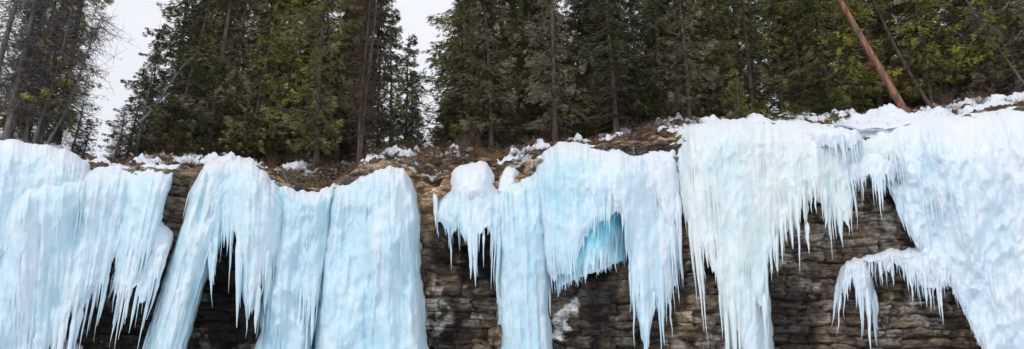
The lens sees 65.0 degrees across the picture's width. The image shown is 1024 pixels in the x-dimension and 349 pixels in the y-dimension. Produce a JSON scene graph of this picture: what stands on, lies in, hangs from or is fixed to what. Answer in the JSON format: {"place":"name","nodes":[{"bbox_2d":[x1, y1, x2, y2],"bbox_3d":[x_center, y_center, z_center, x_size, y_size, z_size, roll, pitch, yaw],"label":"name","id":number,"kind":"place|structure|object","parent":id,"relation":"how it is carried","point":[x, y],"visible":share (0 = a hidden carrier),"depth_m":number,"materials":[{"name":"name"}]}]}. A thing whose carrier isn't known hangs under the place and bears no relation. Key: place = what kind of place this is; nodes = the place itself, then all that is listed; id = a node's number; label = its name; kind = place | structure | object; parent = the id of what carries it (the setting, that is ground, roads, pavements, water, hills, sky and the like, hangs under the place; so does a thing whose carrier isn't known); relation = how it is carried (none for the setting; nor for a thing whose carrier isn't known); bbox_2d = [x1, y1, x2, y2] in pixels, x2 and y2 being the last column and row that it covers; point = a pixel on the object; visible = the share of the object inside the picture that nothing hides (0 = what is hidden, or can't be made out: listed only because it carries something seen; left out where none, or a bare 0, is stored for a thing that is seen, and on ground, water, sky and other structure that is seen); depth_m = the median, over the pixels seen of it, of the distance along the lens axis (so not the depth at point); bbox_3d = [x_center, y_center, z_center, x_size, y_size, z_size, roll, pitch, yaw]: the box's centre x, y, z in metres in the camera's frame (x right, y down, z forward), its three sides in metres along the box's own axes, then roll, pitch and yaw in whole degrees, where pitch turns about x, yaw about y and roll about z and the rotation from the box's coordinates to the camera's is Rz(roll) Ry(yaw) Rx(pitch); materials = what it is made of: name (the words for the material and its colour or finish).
{"place":"outdoors","nodes":[
{"label":"outdoors","id":0,"kind":"place"},
{"bbox_2d":[0,0,994,157],"label":"sky","id":1,"kind":"structure","parent":0,"point":[135,15],"materials":[{"name":"white"}]},
{"bbox_2d":[0,90,1023,191],"bbox_3d":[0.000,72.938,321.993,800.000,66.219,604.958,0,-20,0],"label":"terrain","id":2,"kind":"structure","parent":0,"point":[493,157],"depth_m":32.86,"materials":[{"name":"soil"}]},
{"bbox_2d":[0,0,60,136],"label":"spruce tree","id":3,"kind":"object","parent":2,"relation":"on","point":[14,9],"visible":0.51,"depth_m":33.44,"materials":[{"name":"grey plant"}]},
{"bbox_2d":[0,0,66,142],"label":"dead tree","id":4,"kind":"object","parent":2,"relation":"on","point":[26,129],"visible":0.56,"depth_m":33.42,"materials":[{"name":"plant"}]},
{"bbox_2d":[0,0,75,139],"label":"dead tree","id":5,"kind":"object","parent":2,"relation":"on","point":[12,104],"visible":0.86,"depth_m":32.91,"materials":[{"name":"grey plant"}]},
{"bbox_2d":[0,0,80,141],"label":"spruce tree","id":6,"kind":"object","parent":2,"relation":"on","point":[12,132],"visible":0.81,"depth_m":33.29,"materials":[{"name":"green plant"}]},
{"bbox_2d":[3,0,94,144],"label":"spruce tree","id":7,"kind":"object","parent":2,"relation":"on","point":[41,136],"visible":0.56,"depth_m":33.62,"materials":[{"name":"green plant"}]},
{"bbox_2d":[15,0,105,143],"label":"dead tree","id":8,"kind":"object","parent":2,"relation":"on","point":[47,103],"visible":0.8,"depth_m":33.87,"materials":[{"name":"grey plant"}]},
{"bbox_2d":[14,0,114,149],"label":"spruce tree","id":9,"kind":"object","parent":2,"relation":"on","point":[110,2],"visible":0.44,"depth_m":34.71,"materials":[{"name":"green plant"}]},
{"bbox_2d":[59,86,92,155],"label":"spruce tree","id":10,"kind":"object","parent":2,"relation":"on","point":[72,149],"visible":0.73,"depth_m":34.34,"materials":[{"name":"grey plant"}]},
{"bbox_2d":[47,4,107,155],"bbox_3d":[-19.413,-7.357,36.725,2.878,15.474,2.715,15,-25,-36],"label":"spruce tree","id":11,"kind":"object","parent":2,"relation":"on","point":[61,130],"visible":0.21,"depth_m":35.22,"materials":[{"name":"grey plant"}]},
{"bbox_2d":[30,5,134,144],"bbox_3d":[-18.192,-4.350,34.181,3.452,7.212,3.382,0,-20,0],"label":"dead tree","id":12,"kind":"object","parent":2,"relation":"on","point":[74,89],"visible":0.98,"depth_m":34.17,"materials":[{"name":"grey plant"}]},
{"bbox_2d":[71,119,100,157],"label":"spruce tree","id":13,"kind":"object","parent":2,"relation":"on","point":[91,124],"visible":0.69,"depth_m":34.84,"materials":[{"name":"green plant"}]},
{"bbox_2d":[102,105,136,159],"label":"spruce tree","id":14,"kind":"object","parent":2,"relation":"on","point":[116,147],"visible":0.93,"depth_m":33.83,"materials":[{"name":"green plant"}]},
{"bbox_2d":[98,67,153,158],"bbox_3d":[-16.445,-2.467,34.908,2.425,5.145,2.059,14,-24,-33],"label":"spruce tree","id":15,"kind":"object","parent":2,"relation":"on","point":[128,143],"visible":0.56,"depth_m":34.85,"materials":[{"name":"green plant"}]},
{"bbox_2d":[128,43,164,155],"bbox_3d":[-15.717,-3.016,34.963,2.041,6.004,1.883,-8,-21,20],"label":"spruce tree","id":16,"kind":"object","parent":2,"relation":"on","point":[141,126],"visible":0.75,"depth_m":34.65,"materials":[{"name":"green plant"}]},
{"bbox_2d":[127,20,175,154],"bbox_3d":[-16.099,-3.312,36.175,2.514,8.019,2.724,-3,-18,10],"label":"spruce tree","id":17,"kind":"object","parent":2,"relation":"on","point":[161,69],"visible":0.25,"depth_m":36.36,"materials":[{"name":"green plant"}]},
{"bbox_2d":[119,0,213,153],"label":"spruce tree","id":18,"kind":"object","parent":2,"relation":"on","point":[170,12],"visible":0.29,"depth_m":36.43,"materials":[{"name":"green plant"}]},
{"bbox_2d":[137,103,196,154],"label":"spruce tree","id":19,"kind":"object","parent":2,"relation":"on","point":[151,145],"visible":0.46,"depth_m":34.12,"materials":[{"name":"green plant"}]},
{"bbox_2d":[159,122,201,157],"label":"spruce tree","id":20,"kind":"object","parent":2,"relation":"on","point":[176,152],"visible":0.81,"depth_m":33.37,"materials":[{"name":"green plant"}]},
{"bbox_2d":[138,0,235,151],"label":"spruce tree","id":21,"kind":"object","parent":2,"relation":"on","point":[193,31],"visible":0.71,"depth_m":35.39,"materials":[{"name":"green plant"}]},
{"bbox_2d":[147,0,253,153],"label":"spruce tree","id":22,"kind":"object","parent":2,"relation":"on","point":[174,55],"visible":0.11,"depth_m":36.50,"materials":[{"name":"green plant"}]},
{"bbox_2d":[169,0,267,156],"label":"spruce tree","id":23,"kind":"object","parent":2,"relation":"on","point":[222,46],"visible":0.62,"depth_m":35.68,"materials":[{"name":"green plant"}]},
{"bbox_2d":[196,100,243,155],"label":"spruce tree","id":24,"kind":"object","parent":2,"relation":"on","point":[230,111],"visible":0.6,"depth_m":34.23,"materials":[{"name":"green plant"}]},
{"bbox_2d":[174,0,278,157],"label":"spruce tree","id":25,"kind":"object","parent":2,"relation":"on","point":[244,21],"visible":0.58,"depth_m":35.94,"materials":[{"name":"green plant"}]},
{"bbox_2d":[218,0,299,158],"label":"spruce tree","id":26,"kind":"object","parent":2,"relation":"on","point":[259,61],"visible":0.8,"depth_m":35.80,"materials":[{"name":"green plant"}]},
{"bbox_2d":[242,122,282,164],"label":"spruce tree","id":27,"kind":"object","parent":2,"relation":"on","point":[255,154],"visible":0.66,"depth_m":34.34,"materials":[{"name":"green plant"}]},
{"bbox_2d":[231,0,313,138],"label":"spruce tree","id":28,"kind":"object","parent":2,"relation":"on","point":[273,73],"visible":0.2,"depth_m":37.56,"materials":[{"name":"green plant"}]},
{"bbox_2d":[256,114,304,164],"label":"spruce tree","id":29,"kind":"object","parent":2,"relation":"on","point":[278,147],"visible":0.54,"depth_m":34.84,"materials":[{"name":"green plant"}]},
{"bbox_2d":[245,0,334,165],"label":"spruce tree","id":30,"kind":"object","parent":2,"relation":"on","point":[296,67],"visible":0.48,"depth_m":36.18,"materials":[{"name":"green plant"}]},
{"bbox_2d":[264,0,338,158],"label":"spruce tree","id":31,"kind":"object","parent":2,"relation":"on","point":[307,52],"visible":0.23,"depth_m":37.39,"materials":[{"name":"green plant"}]},
{"bbox_2d":[259,0,362,169],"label":"spruce tree","id":32,"kind":"object","parent":2,"relation":"on","point":[319,95],"visible":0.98,"depth_m":35.05,"materials":[{"name":"green plant"}]},
{"bbox_2d":[302,0,393,163],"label":"spruce tree","id":33,"kind":"object","parent":2,"relation":"on","point":[342,111],"visible":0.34,"depth_m":36.68,"materials":[{"name":"green plant"}]},
{"bbox_2d":[324,1,393,161],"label":"spruce tree","id":34,"kind":"object","parent":2,"relation":"on","point":[351,152],"visible":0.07,"depth_m":37.66,"materials":[{"name":"green plant"}]},
{"bbox_2d":[335,0,395,165],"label":"spruce tree","id":35,"kind":"object","parent":2,"relation":"on","point":[367,88],"visible":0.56,"depth_m":35.80,"materials":[{"name":"green plant"}]},
{"bbox_2d":[331,0,400,165],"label":"spruce tree","id":36,"kind":"object","parent":2,"relation":"on","point":[363,74],"visible":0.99,"depth_m":34.71,"materials":[{"name":"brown plant"}]},
{"bbox_2d":[344,0,404,158],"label":"spruce tree","id":37,"kind":"object","parent":2,"relation":"on","point":[385,34],"visible":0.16,"depth_m":37.81,"materials":[{"name":"green plant"}]},
{"bbox_2d":[351,0,408,158],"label":"spruce tree","id":38,"kind":"object","parent":2,"relation":"on","point":[376,141],"visible":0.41,"depth_m":36.75,"materials":[{"name":"green plant"}]},
{"bbox_2d":[369,8,417,151],"bbox_3d":[-5.521,-4.106,37.099,2.286,8.574,2.708,-3,-20,8],"label":"spruce tree","id":39,"kind":"object","parent":2,"relation":"on","point":[390,122],"visible":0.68,"depth_m":36.81,"materials":[{"name":"green plant"}]},
{"bbox_2d":[392,33,431,146],"bbox_3d":[-4.885,-3.684,37.556,2.514,6.652,2.724,3,-19,-6],"label":"spruce tree","id":40,"kind":"object","parent":2,"relation":"on","point":[410,52],"visible":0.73,"depth_m":37.34,"materials":[{"name":"green plant"}]},
{"bbox_2d":[434,36,472,141],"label":"spruce tree","id":41,"kind":"object","parent":2,"relation":"on","point":[446,110],"visible":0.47,"depth_m":37.62,"materials":[{"name":"green plant"}]},
{"bbox_2d":[405,0,503,143],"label":"spruce tree","id":42,"kind":"object","parent":2,"relation":"on","point":[454,19],"visible":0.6,"depth_m":37.45,"materials":[{"name":"green plant"}]},
{"bbox_2d":[450,161,494,198],"bbox_3d":[-1.615,0.226,31.270,1.887,2.428,2.569,0,-20,0],"label":"snowy ice mound","id":43,"kind":"object","parent":2,"relation":"on","point":[472,179],"visible":0.79,"depth_m":30.35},
{"bbox_2d":[437,0,528,147],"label":"spruce tree","id":44,"kind":"object","parent":2,"relation":"on","point":[488,64],"visible":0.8,"depth_m":36.61,"materials":[{"name":"green plant"}]},
{"bbox_2d":[451,0,525,144],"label":"spruce tree","id":45,"kind":"object","parent":2,"relation":"on","point":[480,107],"visible":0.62,"depth_m":36.99,"materials":[{"name":"green plant"}]},
{"bbox_2d":[458,0,547,141],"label":"spruce tree","id":46,"kind":"object","parent":2,"relation":"on","point":[507,38],"visible":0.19,"depth_m":38.57,"materials":[{"name":"green plant"}]},
{"bbox_2d":[498,94,548,146],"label":"spruce tree","id":47,"kind":"object","parent":2,"relation":"on","point":[527,113],"visible":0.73,"depth_m":35.69,"materials":[{"name":"green plant"}]},
{"bbox_2d":[491,0,561,144],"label":"spruce tree","id":48,"kind":"object","parent":2,"relation":"on","point":[528,5],"visible":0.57,"depth_m":37.40,"materials":[{"name":"green plant"}]},
{"bbox_2d":[497,1,585,138],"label":"spruce tree","id":49,"kind":"object","parent":2,"relation":"on","point":[549,37],"visible":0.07,"depth_m":39.16,"materials":[{"name":"green plant"}]},
{"bbox_2d":[510,0,606,142],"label":"spruce tree","id":50,"kind":"object","parent":2,"relation":"on","point":[553,117],"visible":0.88,"depth_m":35.78,"materials":[{"name":"green plant"}]},
{"bbox_2d":[534,0,619,138],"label":"spruce tree","id":51,"kind":"object","parent":2,"relation":"on","point":[574,22],"visible":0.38,"depth_m":38.26,"materials":[{"name":"green plant"}]},
{"bbox_2d":[563,84,607,138],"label":"spruce tree","id":52,"kind":"object","parent":2,"relation":"on","point":[582,130],"visible":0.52,"depth_m":35.87,"materials":[{"name":"green plant"}]},
{"bbox_2d":[565,2,641,131],"bbox_3d":[4.491,-7.640,39.537,4.117,14.504,4.677,2,-19,1],"label":"spruce tree","id":53,"kind":"object","parent":2,"relation":"on","point":[603,40],"visible":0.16,"depth_m":39.12,"materials":[{"name":"green plant"}]},
{"bbox_2d":[555,0,660,135],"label":"spruce tree","id":54,"kind":"object","parent":2,"relation":"on","point":[606,10],"visible":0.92,"depth_m":36.07,"materials":[{"name":"green plant"}]},
{"bbox_2d":[577,0,683,129],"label":"spruce tree","id":55,"kind":"object","parent":2,"relation":"on","point":[636,71],"visible":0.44,"depth_m":37.21,"materials":[{"name":"green plant"}]},
{"bbox_2d":[608,73,665,127],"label":"spruce tree","id":56,"kind":"object","parent":2,"relation":"on","point":[635,112],"visible":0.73,"depth_m":35.74,"materials":[{"name":"green plant"}]},
{"bbox_2d":[627,62,678,125],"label":"spruce tree","id":57,"kind":"object","parent":2,"relation":"on","point":[651,106],"visible":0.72,"depth_m":36.14,"materials":[{"name":"green plant"}]},
{"bbox_2d":[611,0,695,118],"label":"spruce tree","id":58,"kind":"object","parent":2,"relation":"on","point":[657,46],"visible":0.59,"depth_m":37.52,"materials":[{"name":"green plant"}]},
{"bbox_2d":[636,0,699,116],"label":"spruce tree","id":59,"kind":"object","parent":2,"relation":"on","point":[672,35],"visible":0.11,"depth_m":39.27,"materials":[{"name":"green plant"}]},
{"bbox_2d":[639,0,723,119],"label":"spruce tree","id":60,"kind":"object","parent":2,"relation":"on","point":[687,99],"visible":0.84,"depth_m":36.76,"materials":[{"name":"green plant"}]},
{"bbox_2d":[672,0,748,117],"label":"spruce tree","id":61,"kind":"object","parent":2,"relation":"on","point":[705,112],"visible":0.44,"depth_m":37.98,"materials":[{"name":"green plant"}]},
{"bbox_2d":[684,0,764,116],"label":"spruce tree","id":62,"kind":"object","parent":2,"relation":"on","point":[720,26],"visible":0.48,"depth_m":38.09,"materials":[{"name":"green plant"}]},
{"bbox_2d":[718,68,751,118],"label":"spruce tree","id":63,"kind":"object","parent":2,"relation":"on","point":[737,96],"visible":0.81,"depth_m":34.07,"materials":[{"name":"green plant"}]},
{"bbox_2d":[710,0,786,113],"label":"spruce tree","id":64,"kind":"object","parent":2,"relation":"on","point":[749,61],"visible":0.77,"depth_m":37.85,"materials":[{"name":"green plant"}]},
{"bbox_2d":[730,0,814,112],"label":"spruce tree","id":65,"kind":"object","parent":2,"relation":"on","point":[777,71],"visible":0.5,"depth_m":38.26,"materials":[{"name":"green plant"}]},
{"bbox_2d":[745,0,846,111],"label":"spruce tree","id":66,"kind":"object","parent":2,"relation":"on","point":[797,60],"visible":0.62,"depth_m":37.28,"materials":[{"name":"green plant"}]},
{"bbox_2d":[750,0,858,111],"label":"spruce tree","id":67,"kind":"object","parent":2,"relation":"on","point":[772,106],"visible":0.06,"depth_m":39.88,"materials":[{"name":"green plant"}]},
{"bbox_2d":[798,81,849,116],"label":"spruce tree","id":68,"kind":"object","parent":2,"relation":"on","point":[818,91],"visible":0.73,"depth_m":34.53,"materials":[{"name":"green plant"}]},
{"bbox_2d":[777,0,879,112],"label":"spruce tree","id":69,"kind":"object","parent":2,"relation":"on","point":[811,51],"visible":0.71,"depth_m":36.59,"materials":[{"name":"green plant"}]},
{"bbox_2d":[800,0,904,111],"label":"spruce tree","id":70,"kind":"object","parent":2,"relation":"on","point":[841,35],"visible":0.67,"depth_m":36.07,"materials":[{"name":"green plant"}]},
{"bbox_2d":[825,0,910,112],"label":"dead tree","id":71,"kind":"object","parent":2,"relation":"on","point":[894,94],"visible":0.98,"depth_m":33.68,"materials":[{"name":"wood"}]},
{"bbox_2d":[833,103,906,132],"bbox_3d":[14.573,-2.138,31.321,4.800,1.976,2.400,0,-20,0],"label":"snow patch","id":72,"kind":"object","parent":2,"relation":"on","point":[894,111],"visible":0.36,"depth_m":31.28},
{"bbox_2d":[827,0,913,112],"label":"spruce tree","id":73,"kind":"object","parent":2,"relation":"on","point":[878,98],"visible":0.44,"depth_m":36.49,"materials":[{"name":"green plant"}]},
{"bbox_2d":[826,0,920,111],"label":"spruce tree","id":74,"kind":"object","parent":2,"relation":"on","point":[880,56],"visible":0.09,"depth_m":38.22,"materials":[{"name":"green plant"}]},
{"bbox_2d":[835,0,940,108],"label":"spruce tree","id":75,"kind":"object","parent":2,"relation":"on","point":[891,69],"visible":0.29,"depth_m":37.08,"materials":[{"name":"green plant"}]},
{"bbox_2d":[864,0,931,105],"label":"dead tree","id":76,"kind":"object","parent":2,"relation":"on","point":[908,70],"visible":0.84,"depth_m":35.60,"materials":[{"name":"brown wood"}]},
{"bbox_2d":[877,0,982,107],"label":"spruce tree","id":77,"kind":"object","parent":2,"relation":"on","point":[916,42],"visible":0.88,"depth_m":34.98,"materials":[{"name":"green plant"}]},
{"bbox_2d":[886,0,996,108],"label":"spruce tree","id":78,"kind":"object","parent":2,"relation":"on","point":[915,34],"visible":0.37,"depth_m":35.46,"materials":[{"name":"green plant"}]},
{"bbox_2d":[916,0,1015,99],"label":"spruce tree","id":79,"kind":"object","parent":2,"relation":"on","point":[964,38],"visible":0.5,"depth_m":34.75,"materials":[{"name":"green plant"}]},
{"bbox_2d":[928,0,1023,97],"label":"spruce tree","id":80,"kind":"object","parent":2,"relation":"on","point":[989,54],"visible":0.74,"depth_m":34.15,"materials":[{"name":"green plant"}]},
{"bbox_2d":[938,0,1023,93],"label":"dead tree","id":81,"kind":"object","parent":2,"relation":"on","point":[1008,61],"visible":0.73,"depth_m":33.72,"materials":[{"name":"plant"}]},
{"bbox_2d":[950,0,1023,95],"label":"spruce tree","id":82,"kind":"object","parent":2,"relation":"on","point":[1009,39],"visible":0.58,"depth_m":34.04,"materials":[{"name":"green plant"}]},
{"bbox_2d":[957,94,1020,113],"bbox_3d":[18.498,-2.412,31.274,3.600,1.564,1.400,0,-20,0],"label":"snow patch","id":83,"kind":"object","parent":2,"relation":"on","point":[993,100],"visible":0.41,"depth_m":31.19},
{"bbox_2d":[965,0,1023,93],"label":"spruce tree","id":84,"kind":"object","parent":2,"relation":"on","point":[1017,12],"visible":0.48,"depth_m":34.35,"materials":[{"name":"green plant"}]},
{"bbox_2d":[49,106,1023,348],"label":"cliff","id":85,"kind":"structure","parent":0,"point":[592,312],"depth_m":29.22,"materials":[{"name":"stone"}]},
{"bbox_2d":[0,139,89,257],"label":"frozen waterfall","id":86,"kind":"structure","parent":85,"relation":"on","point":[24,166],"depth_m":28.04,"materials":[{"name":"ice"}]},
{"bbox_2d":[0,162,180,348],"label":"frozen waterfall","id":87,"kind":"structure","parent":85,"relation":"attached to","point":[67,242],"depth_m":27.33,"materials":[{"name":"ice"}]},
{"bbox_2d":[106,220,173,348],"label":"ice curtain","id":88,"kind":"object","parent":85,"relation":"attached to","point":[162,244],"visible":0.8,"depth_m":27.67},
{"bbox_2d":[142,161,230,348],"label":"ice column","id":89,"kind":"structure","parent":85,"relation":"attached to","point":[171,324],"depth_m":28.31,"materials":[{"name":"ice"}]},
{"bbox_2d":[207,158,282,338],"bbox_3d":[-10.145,2.939,29.488,3.734,8.237,3.082,0,-20,0],"label":"ice curtain","id":90,"kind":"object","parent":85,"relation":"attached to","point":[248,204],"visible":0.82,"depth_m":28.66,"materials":[{"name":"ice"}]},
{"bbox_2d":[255,186,328,348],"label":"ice column","id":91,"kind":"structure","parent":85,"relation":"attached to","point":[284,329],"depth_m":28.64,"materials":[{"name":"ice"}]},
{"bbox_2d":[298,183,335,348],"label":"ice curtain","id":92,"kind":"object","parent":85,"relation":"attached to","point":[315,231],"visible":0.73,"depth_m":29.11,"materials":[{"name":"ice"}]},
{"bbox_2d":[312,165,429,348],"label":"frozen waterfall","id":93,"kind":"structure","parent":85,"relation":"attached to","point":[371,294],"depth_m":28.58,"materials":[{"name":"ice"}]},
{"bbox_2d":[434,185,500,293],"bbox_3d":[-1.671,1.980,30.712,3.079,5.728,2.624,0,-20,0],"label":"ice curtain","id":94,"kind":"object","parent":85,"relation":"attached to","point":[473,218],"visible":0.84,"depth_m":29.68,"materials":[{"name":"ice"}]},
{"bbox_2d":[494,172,552,348],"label":"ice column","id":95,"kind":"structure","parent":85,"relation":"attached to","point":[524,287],"depth_m":29.17,"materials":[{"name":"ice"}]},
{"bbox_2d":[553,212,625,295],"bbox_3d":[3.209,2.719,30.306,3.350,4.083,2.839,0,-20,0],"label":"ice curtain","id":96,"kind":"object","parent":85,"relation":"attached to","point":[604,249],"visible":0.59,"depth_m":29.11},
{"bbox_2d":[535,142,683,348],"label":"frozen waterfall","id":97,"kind":"structure","parent":85,"relation":"attached to","point":[585,189],"depth_m":29.27,"materials":[{"name":"ice"}]},
{"bbox_2d":[641,142,682,297],"bbox_3d":[5.915,1.524,30.875,1.815,6.924,2.133,0,-20,0],"label":"ice curtain","id":98,"kind":"object","parent":85,"relation":"attached to","point":[662,165],"visible":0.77,"depth_m":30.20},
{"bbox_2d":[737,288,773,348],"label":"ice column","id":99,"kind":"structure","parent":85,"relation":"attached to","point":[755,337],"depth_m":27.75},
{"bbox_2d":[676,118,901,348],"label":"frozen waterfall","id":100,"kind":"structure","parent":85,"relation":"attached to","point":[748,190],"depth_m":29.08,"materials":[{"name":"ice"}]},
{"bbox_2d":[806,123,862,166],"bbox_3d":[12.217,-1.020,30.619,2.243,2.875,3.066,-10,-22,24],"label":"ice curtain","id":101,"kind":"object","parent":85,"relation":"attached to","point":[830,136],"visible":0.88,"depth_m":29.41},
{"bbox_2d":[831,259,878,348],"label":"icicle cluster","id":102,"kind":"object","parent":85,"relation":"attached to","point":[856,270],"visible":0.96,"depth_m":27.90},
{"bbox_2d":[845,154,895,217],"bbox_3d":[13.444,0.306,29.748,2.296,3.671,2.954,-8,-21,20],"label":"ice curtain","id":103,"kind":"object","parent":85,"relation":"attached to","point":[877,167],"visible":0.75,"depth_m":28.71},
{"bbox_2d":[850,247,958,317],"bbox_3d":[14.013,3.751,28.077,4.218,3.445,3.089,-5,-20,12],"label":"ice curtain","id":104,"kind":"object","parent":85,"relation":"attached to","point":[927,268],"visible":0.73,"depth_m":27.10,"materials":[{"name":"ice"}]},
{"bbox_2d":[867,106,1023,348],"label":"frozen waterfall","id":105,"kind":"structure","parent":85,"relation":"on","point":[957,194],"depth_m":26.77,"materials":[{"name":"ice"}]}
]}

